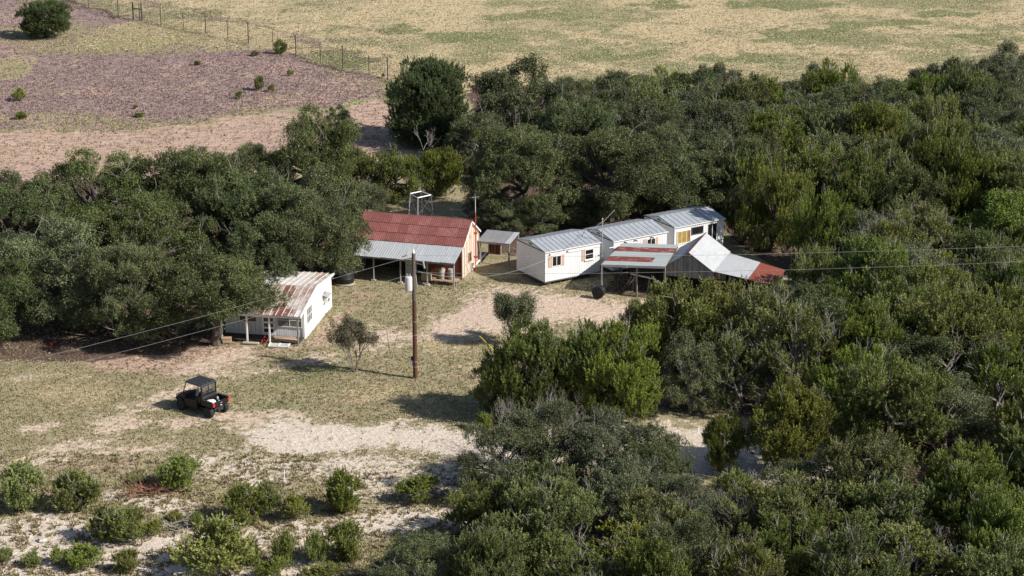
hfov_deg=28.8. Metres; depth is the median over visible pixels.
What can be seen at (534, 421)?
live oak tree
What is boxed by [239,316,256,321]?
window
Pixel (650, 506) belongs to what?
juniper tree
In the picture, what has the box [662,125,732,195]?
live oak tree
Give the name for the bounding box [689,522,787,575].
juniper tree
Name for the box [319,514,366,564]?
juniper bush
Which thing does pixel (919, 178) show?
live oak tree
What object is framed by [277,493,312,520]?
juniper bush
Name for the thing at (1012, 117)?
live oak tree
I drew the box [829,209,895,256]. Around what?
live oak tree
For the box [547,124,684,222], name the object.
live oak tree
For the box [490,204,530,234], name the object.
live oak tree
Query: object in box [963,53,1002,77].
live oak tree
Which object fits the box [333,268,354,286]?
water tank
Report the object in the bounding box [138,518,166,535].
juniper bush
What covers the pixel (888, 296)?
juniper tree
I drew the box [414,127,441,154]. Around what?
dead tree
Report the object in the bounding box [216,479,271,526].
juniper bush
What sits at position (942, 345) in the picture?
live oak tree
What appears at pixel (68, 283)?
live oak tree
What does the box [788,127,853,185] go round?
live oak tree
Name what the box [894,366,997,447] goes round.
live oak tree
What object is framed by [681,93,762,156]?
live oak tree
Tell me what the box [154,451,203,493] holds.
juniper bush
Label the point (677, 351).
live oak tree
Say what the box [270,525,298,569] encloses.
juniper bush
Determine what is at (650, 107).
live oak tree
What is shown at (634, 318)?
juniper tree
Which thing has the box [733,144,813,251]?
juniper tree
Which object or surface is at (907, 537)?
juniper tree
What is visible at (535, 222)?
live oak tree
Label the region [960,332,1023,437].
juniper tree
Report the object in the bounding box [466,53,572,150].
live oak tree
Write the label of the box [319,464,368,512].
juniper bush
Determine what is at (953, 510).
juniper tree
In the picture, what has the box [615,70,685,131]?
juniper tree
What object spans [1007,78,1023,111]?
live oak tree
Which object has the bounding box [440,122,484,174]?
juniper tree
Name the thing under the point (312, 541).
juniper bush
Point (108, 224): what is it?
live oak tree
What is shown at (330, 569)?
juniper bush
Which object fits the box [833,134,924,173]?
live oak tree
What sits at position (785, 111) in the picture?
juniper tree
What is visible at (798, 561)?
juniper tree
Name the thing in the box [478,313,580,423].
juniper tree
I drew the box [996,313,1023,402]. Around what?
juniper tree
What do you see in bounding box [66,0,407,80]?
fence
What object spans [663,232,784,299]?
gable shed
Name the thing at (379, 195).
live oak tree
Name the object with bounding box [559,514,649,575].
juniper tree
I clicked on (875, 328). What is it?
juniper tree
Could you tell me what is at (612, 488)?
dead tree
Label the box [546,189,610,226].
live oak tree
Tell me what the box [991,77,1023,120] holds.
live oak tree
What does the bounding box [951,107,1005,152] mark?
juniper tree
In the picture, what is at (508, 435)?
live oak tree
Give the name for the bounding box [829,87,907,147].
live oak tree
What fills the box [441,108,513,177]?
live oak tree
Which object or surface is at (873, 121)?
juniper tree
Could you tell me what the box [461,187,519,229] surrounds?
live oak tree
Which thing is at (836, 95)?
live oak tree
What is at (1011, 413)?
juniper tree
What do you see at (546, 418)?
dead tree
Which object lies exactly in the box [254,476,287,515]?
juniper bush
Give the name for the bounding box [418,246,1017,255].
power line
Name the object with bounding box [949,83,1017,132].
live oak tree
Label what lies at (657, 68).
juniper tree
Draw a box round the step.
[242,341,258,344]
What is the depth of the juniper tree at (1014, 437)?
109.26 m
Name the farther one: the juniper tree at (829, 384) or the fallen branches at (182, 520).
the juniper tree at (829, 384)
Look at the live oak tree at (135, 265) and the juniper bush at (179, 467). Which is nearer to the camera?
the juniper bush at (179, 467)
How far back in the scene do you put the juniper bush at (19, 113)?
197.00 m
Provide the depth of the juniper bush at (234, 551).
99.96 m
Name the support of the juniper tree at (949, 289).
on the ground at (450, 326)
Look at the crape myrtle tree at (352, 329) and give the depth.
127.96 m
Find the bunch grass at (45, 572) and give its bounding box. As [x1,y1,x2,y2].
[0,450,502,575]
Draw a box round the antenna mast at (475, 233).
[472,197,477,271]
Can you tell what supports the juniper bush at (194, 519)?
on the ground at (450, 326)
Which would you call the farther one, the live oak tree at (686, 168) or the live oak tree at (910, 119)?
the live oak tree at (910, 119)
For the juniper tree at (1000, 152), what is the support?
on the ground at (450, 326)
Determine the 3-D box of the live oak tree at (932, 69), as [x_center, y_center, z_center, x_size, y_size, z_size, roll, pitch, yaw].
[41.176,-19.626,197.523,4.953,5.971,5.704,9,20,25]
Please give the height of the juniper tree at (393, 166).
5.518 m
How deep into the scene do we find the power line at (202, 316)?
123.01 m
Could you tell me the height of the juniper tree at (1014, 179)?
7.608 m
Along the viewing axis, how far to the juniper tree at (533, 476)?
102.53 m
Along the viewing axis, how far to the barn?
148.16 m
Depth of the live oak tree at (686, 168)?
161.87 m
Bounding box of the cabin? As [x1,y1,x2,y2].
[220,271,334,345]
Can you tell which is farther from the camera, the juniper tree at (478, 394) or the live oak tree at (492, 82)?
the live oak tree at (492, 82)
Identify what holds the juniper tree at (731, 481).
on the ground at (450, 326)
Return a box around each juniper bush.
[0,455,55,511]
[0,544,16,564]
[10,87,26,100]
[14,110,27,119]
[21,549,42,568]
[47,465,102,511]
[48,546,68,564]
[63,540,104,570]
[83,498,152,545]
[109,546,141,574]
[128,471,153,483]
[135,112,145,116]
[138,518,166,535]
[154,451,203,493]
[165,510,265,575]
[166,508,182,521]
[189,510,205,527]
[193,60,200,64]
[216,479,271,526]
[234,91,243,97]
[243,534,263,567]
[251,50,259,55]
[252,555,288,575]
[254,74,264,89]
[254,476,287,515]
[266,83,274,90]
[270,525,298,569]
[272,38,286,53]
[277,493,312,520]
[286,69,293,74]
[296,560,349,575]
[300,529,330,562]
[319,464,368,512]
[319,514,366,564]
[391,472,443,503]
[475,411,492,430]
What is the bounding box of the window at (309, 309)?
[306,303,311,324]
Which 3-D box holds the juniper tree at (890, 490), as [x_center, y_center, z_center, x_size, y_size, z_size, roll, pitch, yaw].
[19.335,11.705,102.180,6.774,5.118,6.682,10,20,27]
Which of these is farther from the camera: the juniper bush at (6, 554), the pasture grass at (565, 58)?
the pasture grass at (565, 58)
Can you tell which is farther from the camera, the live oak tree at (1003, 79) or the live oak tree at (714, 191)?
the live oak tree at (1003, 79)
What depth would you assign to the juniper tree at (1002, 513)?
97.59 m
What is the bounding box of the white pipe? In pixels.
[472,252,486,267]
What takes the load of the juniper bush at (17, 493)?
on the ground at (450, 326)
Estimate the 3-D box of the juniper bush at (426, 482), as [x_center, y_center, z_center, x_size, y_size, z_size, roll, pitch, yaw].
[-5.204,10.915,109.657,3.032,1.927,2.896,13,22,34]
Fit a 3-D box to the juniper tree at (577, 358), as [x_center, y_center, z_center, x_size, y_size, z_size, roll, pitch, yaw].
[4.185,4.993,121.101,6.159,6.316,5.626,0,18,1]
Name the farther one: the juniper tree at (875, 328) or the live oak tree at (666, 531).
the juniper tree at (875, 328)
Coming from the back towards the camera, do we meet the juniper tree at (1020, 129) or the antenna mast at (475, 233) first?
the juniper tree at (1020, 129)
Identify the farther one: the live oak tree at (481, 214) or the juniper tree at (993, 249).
the live oak tree at (481, 214)
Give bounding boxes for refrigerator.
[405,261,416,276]
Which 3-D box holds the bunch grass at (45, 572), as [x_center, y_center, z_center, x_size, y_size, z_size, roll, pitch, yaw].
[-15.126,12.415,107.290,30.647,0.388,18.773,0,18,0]
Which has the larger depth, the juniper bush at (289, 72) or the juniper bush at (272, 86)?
the juniper bush at (289, 72)
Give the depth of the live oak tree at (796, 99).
182.04 m
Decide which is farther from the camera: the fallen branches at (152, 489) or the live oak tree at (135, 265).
the live oak tree at (135, 265)
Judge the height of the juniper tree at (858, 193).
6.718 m
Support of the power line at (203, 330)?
attached to the utility pole
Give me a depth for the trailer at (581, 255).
147.03 m
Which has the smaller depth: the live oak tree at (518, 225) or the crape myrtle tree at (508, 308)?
the crape myrtle tree at (508, 308)
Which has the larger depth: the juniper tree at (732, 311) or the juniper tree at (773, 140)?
the juniper tree at (773, 140)
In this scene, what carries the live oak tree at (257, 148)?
on the ground at (450, 326)
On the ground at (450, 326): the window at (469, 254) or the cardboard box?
the cardboard box
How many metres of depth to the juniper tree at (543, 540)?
98.70 m
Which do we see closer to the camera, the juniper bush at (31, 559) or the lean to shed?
the juniper bush at (31, 559)
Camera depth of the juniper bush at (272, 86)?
208.93 m
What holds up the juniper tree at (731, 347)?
on the ground at (450, 326)
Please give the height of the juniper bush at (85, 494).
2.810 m
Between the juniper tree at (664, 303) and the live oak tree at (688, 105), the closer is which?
the juniper tree at (664, 303)
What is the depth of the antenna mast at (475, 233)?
148.63 m
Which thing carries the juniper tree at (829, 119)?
on the ground at (450, 326)
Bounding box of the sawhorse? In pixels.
[632,276,651,291]
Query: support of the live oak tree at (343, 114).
on the ground at (450, 326)
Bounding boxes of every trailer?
[515,229,601,284]
[582,219,668,273]
[643,206,725,250]
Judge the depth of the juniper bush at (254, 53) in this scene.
226.96 m
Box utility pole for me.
[402,249,424,378]
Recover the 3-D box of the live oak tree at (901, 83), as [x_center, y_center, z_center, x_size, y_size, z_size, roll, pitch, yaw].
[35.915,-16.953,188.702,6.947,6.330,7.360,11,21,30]
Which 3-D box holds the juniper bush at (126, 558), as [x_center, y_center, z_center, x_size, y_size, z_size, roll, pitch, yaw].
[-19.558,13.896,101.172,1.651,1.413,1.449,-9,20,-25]
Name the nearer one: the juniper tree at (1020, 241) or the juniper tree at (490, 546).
the juniper tree at (490, 546)
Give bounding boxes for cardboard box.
[222,336,231,342]
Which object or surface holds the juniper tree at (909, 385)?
on the ground at (450, 326)
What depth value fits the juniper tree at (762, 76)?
194.98 m
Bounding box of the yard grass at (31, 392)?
[0,276,641,575]
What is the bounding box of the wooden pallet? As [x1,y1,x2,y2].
[268,342,289,347]
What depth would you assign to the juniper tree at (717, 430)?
112.45 m
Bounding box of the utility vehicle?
[175,375,229,418]
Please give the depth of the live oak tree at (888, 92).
182.44 m
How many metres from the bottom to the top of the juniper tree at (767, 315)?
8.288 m
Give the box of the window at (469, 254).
[468,251,470,262]
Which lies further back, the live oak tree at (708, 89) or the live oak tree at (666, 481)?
the live oak tree at (708, 89)
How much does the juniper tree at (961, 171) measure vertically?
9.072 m
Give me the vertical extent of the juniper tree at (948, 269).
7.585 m
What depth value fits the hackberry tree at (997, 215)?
145.36 m
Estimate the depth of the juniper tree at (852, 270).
134.81 m
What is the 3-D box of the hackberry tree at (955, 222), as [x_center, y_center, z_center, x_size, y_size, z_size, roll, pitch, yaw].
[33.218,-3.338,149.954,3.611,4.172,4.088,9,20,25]
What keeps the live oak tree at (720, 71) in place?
on the ground at (450, 326)
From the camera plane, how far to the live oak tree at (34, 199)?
147.98 m
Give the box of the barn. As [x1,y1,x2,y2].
[347,211,480,287]
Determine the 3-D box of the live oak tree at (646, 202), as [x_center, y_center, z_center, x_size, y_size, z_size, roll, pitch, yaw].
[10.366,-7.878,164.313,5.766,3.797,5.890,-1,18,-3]
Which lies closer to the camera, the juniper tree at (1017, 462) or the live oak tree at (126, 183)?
the juniper tree at (1017, 462)
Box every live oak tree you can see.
[0,167,77,258]
[0,205,137,329]
[0,251,53,341]
[30,147,169,245]
[70,235,192,346]
[72,178,220,292]
[133,242,294,346]
[135,127,266,252]
[183,155,303,261]
[223,211,321,278]
[230,141,295,183]
[237,158,373,268]
[253,196,372,274]
[257,101,368,209]
[325,103,350,128]
[349,179,389,215]
[361,529,465,575]
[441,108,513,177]
[455,420,560,495]
[459,108,589,221]
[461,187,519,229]
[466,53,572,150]
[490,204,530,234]
[498,398,595,481]
[510,195,572,233]
[525,80,625,168]
[544,72,590,104]
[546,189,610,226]
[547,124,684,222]
[552,406,645,492]
[568,83,618,136]
[578,450,664,523]
[579,64,653,95]
[590,84,668,140]
[598,421,697,492]
[608,175,667,212]
[616,105,705,148]
[626,138,705,211]
[635,121,709,203]
[637,513,736,575]
[645,471,728,547]
[652,326,728,416]
[659,60,725,117]
[660,87,714,129]
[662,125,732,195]
[666,135,747,208]
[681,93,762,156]
[690,60,743,99]
[752,88,830,120]
[755,458,832,520]
[766,277,862,368]
[774,76,805,92]
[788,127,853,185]
[796,61,829,94]
[803,77,885,114]
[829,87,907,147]
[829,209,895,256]
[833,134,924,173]
[847,78,872,90]
[858,238,974,295]
[861,73,908,103]
[863,75,935,116]
[869,160,958,235]
[882,322,1003,413]
[886,100,930,138]
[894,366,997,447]
[905,62,940,89]
[933,55,970,98]
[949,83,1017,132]
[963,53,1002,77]
[972,123,1023,153]
[978,104,1023,133]
[980,69,1019,110]
[987,38,1023,83]
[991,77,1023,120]
[994,60,1023,105]
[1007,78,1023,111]
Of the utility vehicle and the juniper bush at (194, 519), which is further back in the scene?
the utility vehicle
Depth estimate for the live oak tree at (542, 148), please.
158.23 m
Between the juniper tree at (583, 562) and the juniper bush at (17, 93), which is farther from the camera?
the juniper bush at (17, 93)
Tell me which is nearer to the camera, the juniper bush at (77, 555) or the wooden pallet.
the juniper bush at (77, 555)
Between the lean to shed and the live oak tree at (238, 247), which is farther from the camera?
the lean to shed
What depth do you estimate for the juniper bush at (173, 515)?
107.05 m
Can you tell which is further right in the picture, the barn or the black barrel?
the black barrel
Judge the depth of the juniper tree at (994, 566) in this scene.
94.66 m
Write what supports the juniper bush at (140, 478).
on the ground at (450, 326)
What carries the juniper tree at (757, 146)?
on the ground at (450, 326)
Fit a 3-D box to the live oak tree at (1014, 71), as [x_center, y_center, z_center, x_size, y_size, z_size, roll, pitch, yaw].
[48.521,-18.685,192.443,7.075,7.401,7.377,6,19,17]
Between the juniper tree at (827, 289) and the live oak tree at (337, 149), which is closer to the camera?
the juniper tree at (827, 289)
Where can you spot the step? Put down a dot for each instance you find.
(249, 342)
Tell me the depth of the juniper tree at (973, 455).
106.73 m
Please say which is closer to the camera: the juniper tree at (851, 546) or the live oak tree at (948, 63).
the juniper tree at (851, 546)
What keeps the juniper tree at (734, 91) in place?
on the ground at (450, 326)
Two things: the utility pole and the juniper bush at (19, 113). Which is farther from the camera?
the juniper bush at (19, 113)
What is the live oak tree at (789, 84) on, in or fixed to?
on the ground at (450, 326)
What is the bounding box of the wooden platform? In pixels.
[435,277,459,285]
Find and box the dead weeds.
[0,0,406,183]
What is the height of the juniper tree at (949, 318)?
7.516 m
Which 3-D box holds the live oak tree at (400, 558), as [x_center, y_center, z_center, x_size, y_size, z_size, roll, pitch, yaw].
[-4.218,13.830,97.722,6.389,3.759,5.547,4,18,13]
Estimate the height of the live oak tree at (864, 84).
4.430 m
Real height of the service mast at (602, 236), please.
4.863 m
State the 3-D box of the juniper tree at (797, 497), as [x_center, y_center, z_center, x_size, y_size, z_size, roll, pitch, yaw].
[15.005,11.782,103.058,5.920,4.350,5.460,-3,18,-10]
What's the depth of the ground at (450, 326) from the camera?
141.91 m
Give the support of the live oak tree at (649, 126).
on the ground at (450, 326)
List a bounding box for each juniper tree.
[13,0,73,38]
[334,147,384,204]
[365,143,428,205]
[382,53,474,140]
[382,106,465,147]
[416,145,464,197]
[435,522,531,575]
[438,475,518,542]
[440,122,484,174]
[448,519,528,575]
[468,358,514,413]
[474,472,607,575]
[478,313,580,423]
[494,456,600,550]
[531,541,618,575]
[539,317,622,417]
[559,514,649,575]
[569,309,665,422]
[578,76,611,96]
[604,484,708,568]
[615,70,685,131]
[615,531,703,575]
[616,297,650,341]
[627,273,733,370]
[633,65,693,101]
[688,272,770,361]
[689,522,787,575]
[692,323,773,410]
[699,96,753,137]
[701,407,747,473]
[703,464,773,535]
[707,71,778,136]
[711,136,779,220]
[719,273,827,396]
[720,185,760,242]
[726,126,790,167]
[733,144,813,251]
[736,70,803,117]
[739,374,840,481]
[742,74,770,92]
[746,467,852,548]
[747,108,804,173]
[752,503,835,575]
[756,299,852,402]
[762,99,839,149]
[779,136,856,211]
[781,183,858,263]
[782,242,844,296]
[798,99,861,163]
[800,57,863,110]
[802,275,856,319]
[806,339,910,442]
[806,517,914,575]
[812,428,920,520]
[818,297,913,397]
[820,159,895,227]
[822,468,945,574]
[824,230,912,315]
[825,339,958,468]
[837,96,911,173]
[845,133,925,217]
[849,208,934,289]
[849,272,944,358]
[853,255,931,346]
[863,517,974,575]
[872,192,955,258]
[890,119,969,208]
[892,276,1007,375]
[894,65,952,101]
[897,102,970,172]
[898,248,978,297]
[903,83,961,147]
[911,137,999,219]
[912,434,1013,512]
[914,268,987,338]
[916,208,979,269]
[922,454,1023,556]
[927,59,1000,120]
[938,227,1017,291]
[942,477,1023,575]
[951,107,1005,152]
[953,134,1021,206]
[956,530,1023,575]
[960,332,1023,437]
[964,135,1023,193]
[968,240,1023,325]
[968,275,1023,341]
[971,246,1023,325]
[979,156,1023,208]
[987,187,1023,234]
[989,402,1023,491]
[991,389,1023,456]
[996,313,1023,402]
[998,218,1023,249]
[1005,118,1023,151]
[1005,447,1023,491]
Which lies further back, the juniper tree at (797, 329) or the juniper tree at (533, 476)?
the juniper tree at (797, 329)
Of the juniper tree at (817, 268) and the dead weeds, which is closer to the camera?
the juniper tree at (817, 268)
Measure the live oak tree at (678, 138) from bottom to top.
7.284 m
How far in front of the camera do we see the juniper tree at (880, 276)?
130.31 m
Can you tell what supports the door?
in the cabin
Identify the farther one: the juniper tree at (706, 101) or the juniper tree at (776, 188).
the juniper tree at (706, 101)
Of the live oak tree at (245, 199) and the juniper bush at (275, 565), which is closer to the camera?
the juniper bush at (275, 565)
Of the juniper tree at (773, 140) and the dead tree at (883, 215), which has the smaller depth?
the dead tree at (883, 215)
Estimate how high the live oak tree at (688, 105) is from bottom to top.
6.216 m
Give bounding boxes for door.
[262,317,274,334]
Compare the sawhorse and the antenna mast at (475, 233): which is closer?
the sawhorse
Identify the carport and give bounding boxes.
[601,243,677,295]
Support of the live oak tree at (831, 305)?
on the ground at (450, 326)
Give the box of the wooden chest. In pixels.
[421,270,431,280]
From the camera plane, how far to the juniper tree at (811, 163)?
161.05 m
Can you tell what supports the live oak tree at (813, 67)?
on the ground at (450, 326)
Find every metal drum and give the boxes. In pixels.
[439,268,444,279]
[448,268,452,279]
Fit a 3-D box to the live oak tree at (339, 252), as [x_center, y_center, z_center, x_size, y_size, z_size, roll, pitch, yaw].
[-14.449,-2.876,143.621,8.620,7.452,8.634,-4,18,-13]
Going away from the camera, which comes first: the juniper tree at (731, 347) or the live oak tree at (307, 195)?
the juniper tree at (731, 347)
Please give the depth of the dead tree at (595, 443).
111.26 m
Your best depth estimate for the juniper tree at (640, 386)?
119.07 m
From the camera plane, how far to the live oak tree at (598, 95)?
181.64 m
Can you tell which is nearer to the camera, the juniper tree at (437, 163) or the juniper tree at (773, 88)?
the juniper tree at (437, 163)
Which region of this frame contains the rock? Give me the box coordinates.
[37,537,46,541]
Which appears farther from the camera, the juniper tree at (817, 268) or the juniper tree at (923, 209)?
the juniper tree at (923, 209)
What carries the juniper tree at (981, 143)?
on the ground at (450, 326)
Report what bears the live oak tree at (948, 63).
on the ground at (450, 326)
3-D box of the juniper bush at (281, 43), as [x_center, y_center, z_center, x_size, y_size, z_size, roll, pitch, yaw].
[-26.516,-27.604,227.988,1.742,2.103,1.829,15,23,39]
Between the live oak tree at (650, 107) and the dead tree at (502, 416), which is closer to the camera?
the dead tree at (502, 416)
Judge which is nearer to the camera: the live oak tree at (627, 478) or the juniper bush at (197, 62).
the live oak tree at (627, 478)
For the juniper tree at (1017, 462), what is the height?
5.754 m
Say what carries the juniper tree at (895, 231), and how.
on the ground at (450, 326)
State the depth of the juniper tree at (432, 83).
185.40 m
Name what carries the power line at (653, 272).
attached to the utility pole
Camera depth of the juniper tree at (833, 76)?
188.79 m
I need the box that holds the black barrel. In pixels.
[592,285,605,298]
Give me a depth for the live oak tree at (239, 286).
131.37 m
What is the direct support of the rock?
on the ground at (450, 326)
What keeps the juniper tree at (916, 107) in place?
on the ground at (450, 326)
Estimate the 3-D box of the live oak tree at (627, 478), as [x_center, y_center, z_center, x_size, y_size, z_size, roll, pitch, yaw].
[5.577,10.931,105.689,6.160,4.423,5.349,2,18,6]
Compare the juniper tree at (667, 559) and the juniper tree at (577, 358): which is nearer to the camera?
the juniper tree at (667, 559)
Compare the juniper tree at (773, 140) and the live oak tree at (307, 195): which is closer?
the live oak tree at (307, 195)
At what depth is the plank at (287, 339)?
134.57 m
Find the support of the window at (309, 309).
in the cabin
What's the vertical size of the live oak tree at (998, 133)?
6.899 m
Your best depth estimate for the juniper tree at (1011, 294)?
126.97 m
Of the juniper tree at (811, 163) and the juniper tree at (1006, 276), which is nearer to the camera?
the juniper tree at (1006, 276)
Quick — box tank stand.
[408,191,432,215]
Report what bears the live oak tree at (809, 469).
on the ground at (450, 326)
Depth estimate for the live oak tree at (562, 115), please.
173.27 m
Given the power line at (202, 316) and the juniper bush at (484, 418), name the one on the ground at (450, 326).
the juniper bush at (484, 418)
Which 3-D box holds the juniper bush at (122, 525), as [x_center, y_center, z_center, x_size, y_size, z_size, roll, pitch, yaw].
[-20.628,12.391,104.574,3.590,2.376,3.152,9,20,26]
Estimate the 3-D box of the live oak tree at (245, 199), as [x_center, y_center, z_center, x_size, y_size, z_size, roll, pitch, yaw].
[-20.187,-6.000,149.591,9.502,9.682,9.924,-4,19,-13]
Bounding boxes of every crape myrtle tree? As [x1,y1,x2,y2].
[325,310,381,371]
[490,288,539,330]
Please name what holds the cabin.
on the ground at (450, 326)
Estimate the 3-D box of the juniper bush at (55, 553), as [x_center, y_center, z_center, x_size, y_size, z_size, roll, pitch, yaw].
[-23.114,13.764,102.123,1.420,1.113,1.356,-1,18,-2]
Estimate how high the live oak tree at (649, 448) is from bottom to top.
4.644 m
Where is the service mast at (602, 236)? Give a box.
[601,215,609,263]
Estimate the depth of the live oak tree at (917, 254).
138.40 m
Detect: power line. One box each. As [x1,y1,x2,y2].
[1,276,402,381]
[3,259,400,365]
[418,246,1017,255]
[418,261,1023,273]
[419,225,597,277]
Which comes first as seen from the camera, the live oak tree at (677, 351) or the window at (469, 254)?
the live oak tree at (677, 351)
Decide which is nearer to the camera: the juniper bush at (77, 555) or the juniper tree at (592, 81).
the juniper bush at (77, 555)
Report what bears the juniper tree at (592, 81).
on the ground at (450, 326)
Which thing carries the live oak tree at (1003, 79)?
on the ground at (450, 326)
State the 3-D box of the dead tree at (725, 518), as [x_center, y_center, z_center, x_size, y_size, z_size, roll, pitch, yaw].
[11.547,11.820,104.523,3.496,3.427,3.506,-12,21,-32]
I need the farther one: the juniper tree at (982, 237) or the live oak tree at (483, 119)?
the live oak tree at (483, 119)
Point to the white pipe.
(482, 256)
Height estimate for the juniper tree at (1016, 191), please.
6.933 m
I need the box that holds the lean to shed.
[477,230,518,265]
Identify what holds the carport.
on the ground at (450, 326)
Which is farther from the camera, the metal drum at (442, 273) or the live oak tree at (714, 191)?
the live oak tree at (714, 191)
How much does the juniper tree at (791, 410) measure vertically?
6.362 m
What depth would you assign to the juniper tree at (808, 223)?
147.73 m
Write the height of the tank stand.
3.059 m
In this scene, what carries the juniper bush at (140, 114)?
on the ground at (450, 326)
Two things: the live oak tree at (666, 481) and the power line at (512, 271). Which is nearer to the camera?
the live oak tree at (666, 481)
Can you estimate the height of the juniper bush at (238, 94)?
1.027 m
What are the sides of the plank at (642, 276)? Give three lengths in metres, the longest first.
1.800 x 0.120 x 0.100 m
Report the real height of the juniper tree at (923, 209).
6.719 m
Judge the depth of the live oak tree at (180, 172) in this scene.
151.03 m
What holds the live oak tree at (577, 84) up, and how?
on the ground at (450, 326)
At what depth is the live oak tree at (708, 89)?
187.88 m
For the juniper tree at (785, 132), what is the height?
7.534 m
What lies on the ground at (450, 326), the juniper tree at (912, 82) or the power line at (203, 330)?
the juniper tree at (912, 82)
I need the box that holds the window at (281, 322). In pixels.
[277,317,301,327]
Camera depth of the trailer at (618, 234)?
149.55 m
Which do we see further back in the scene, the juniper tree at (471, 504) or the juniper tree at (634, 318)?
the juniper tree at (634, 318)
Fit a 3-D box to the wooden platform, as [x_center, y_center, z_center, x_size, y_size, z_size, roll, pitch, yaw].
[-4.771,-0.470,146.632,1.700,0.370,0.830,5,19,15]
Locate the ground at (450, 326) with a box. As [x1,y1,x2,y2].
[0,0,1023,575]
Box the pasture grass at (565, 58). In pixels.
[74,0,1023,107]
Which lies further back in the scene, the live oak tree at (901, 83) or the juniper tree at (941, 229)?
the live oak tree at (901, 83)
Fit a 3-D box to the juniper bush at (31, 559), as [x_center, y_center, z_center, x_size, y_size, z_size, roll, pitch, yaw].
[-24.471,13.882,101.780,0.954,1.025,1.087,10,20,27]
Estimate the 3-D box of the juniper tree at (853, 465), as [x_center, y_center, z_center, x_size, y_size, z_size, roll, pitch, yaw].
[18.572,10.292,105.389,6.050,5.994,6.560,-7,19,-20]
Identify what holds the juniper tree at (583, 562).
on the ground at (450, 326)
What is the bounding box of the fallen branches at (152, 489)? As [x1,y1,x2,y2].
[119,475,181,501]
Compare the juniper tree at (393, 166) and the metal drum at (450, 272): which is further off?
the juniper tree at (393, 166)
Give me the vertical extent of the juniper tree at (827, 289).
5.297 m
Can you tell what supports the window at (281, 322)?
in the cabin
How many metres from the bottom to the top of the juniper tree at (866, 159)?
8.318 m
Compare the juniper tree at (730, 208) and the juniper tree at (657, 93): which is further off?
the juniper tree at (657, 93)
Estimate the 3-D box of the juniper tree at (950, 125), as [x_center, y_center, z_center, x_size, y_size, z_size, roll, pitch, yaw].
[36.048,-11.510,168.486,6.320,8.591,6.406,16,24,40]
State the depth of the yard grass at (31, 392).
123.52 m
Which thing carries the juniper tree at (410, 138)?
on the ground at (450, 326)
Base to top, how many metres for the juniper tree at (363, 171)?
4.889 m
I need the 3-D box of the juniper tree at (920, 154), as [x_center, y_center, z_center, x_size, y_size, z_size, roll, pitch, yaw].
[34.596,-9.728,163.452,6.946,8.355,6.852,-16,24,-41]
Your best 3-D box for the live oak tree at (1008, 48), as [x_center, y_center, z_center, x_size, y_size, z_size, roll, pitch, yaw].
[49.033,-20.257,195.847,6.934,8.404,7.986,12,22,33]
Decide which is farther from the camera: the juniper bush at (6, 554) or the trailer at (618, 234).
the trailer at (618, 234)
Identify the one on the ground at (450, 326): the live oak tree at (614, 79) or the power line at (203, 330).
the live oak tree at (614, 79)
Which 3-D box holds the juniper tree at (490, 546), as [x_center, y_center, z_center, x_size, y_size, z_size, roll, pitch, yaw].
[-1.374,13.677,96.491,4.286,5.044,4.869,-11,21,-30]
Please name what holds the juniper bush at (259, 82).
on the ground at (450, 326)
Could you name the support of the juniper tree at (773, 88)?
on the ground at (450, 326)
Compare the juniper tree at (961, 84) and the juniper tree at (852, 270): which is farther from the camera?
the juniper tree at (961, 84)
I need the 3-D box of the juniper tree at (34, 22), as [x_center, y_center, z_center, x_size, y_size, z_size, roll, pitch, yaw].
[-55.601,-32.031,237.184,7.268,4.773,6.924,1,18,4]
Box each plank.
[273,336,295,338]
[275,338,296,340]
[631,273,652,278]
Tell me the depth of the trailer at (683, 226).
152.97 m
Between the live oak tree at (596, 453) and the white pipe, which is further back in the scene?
the white pipe
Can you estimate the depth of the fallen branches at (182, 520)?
105.80 m
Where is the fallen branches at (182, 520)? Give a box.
[160,508,212,531]
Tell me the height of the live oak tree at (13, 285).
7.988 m
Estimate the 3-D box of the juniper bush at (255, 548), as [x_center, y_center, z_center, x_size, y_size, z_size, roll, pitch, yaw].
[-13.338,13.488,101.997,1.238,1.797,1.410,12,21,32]
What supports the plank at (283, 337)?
on the plank at (287, 339)
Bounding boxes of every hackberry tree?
[936,217,969,267]
[955,187,1023,243]
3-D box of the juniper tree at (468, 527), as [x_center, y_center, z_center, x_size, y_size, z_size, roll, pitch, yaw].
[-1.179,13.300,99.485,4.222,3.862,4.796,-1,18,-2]
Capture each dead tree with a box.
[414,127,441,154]
[488,386,583,471]
[490,397,525,454]
[549,401,622,477]
[588,459,656,521]
[708,485,761,540]
[853,208,917,235]

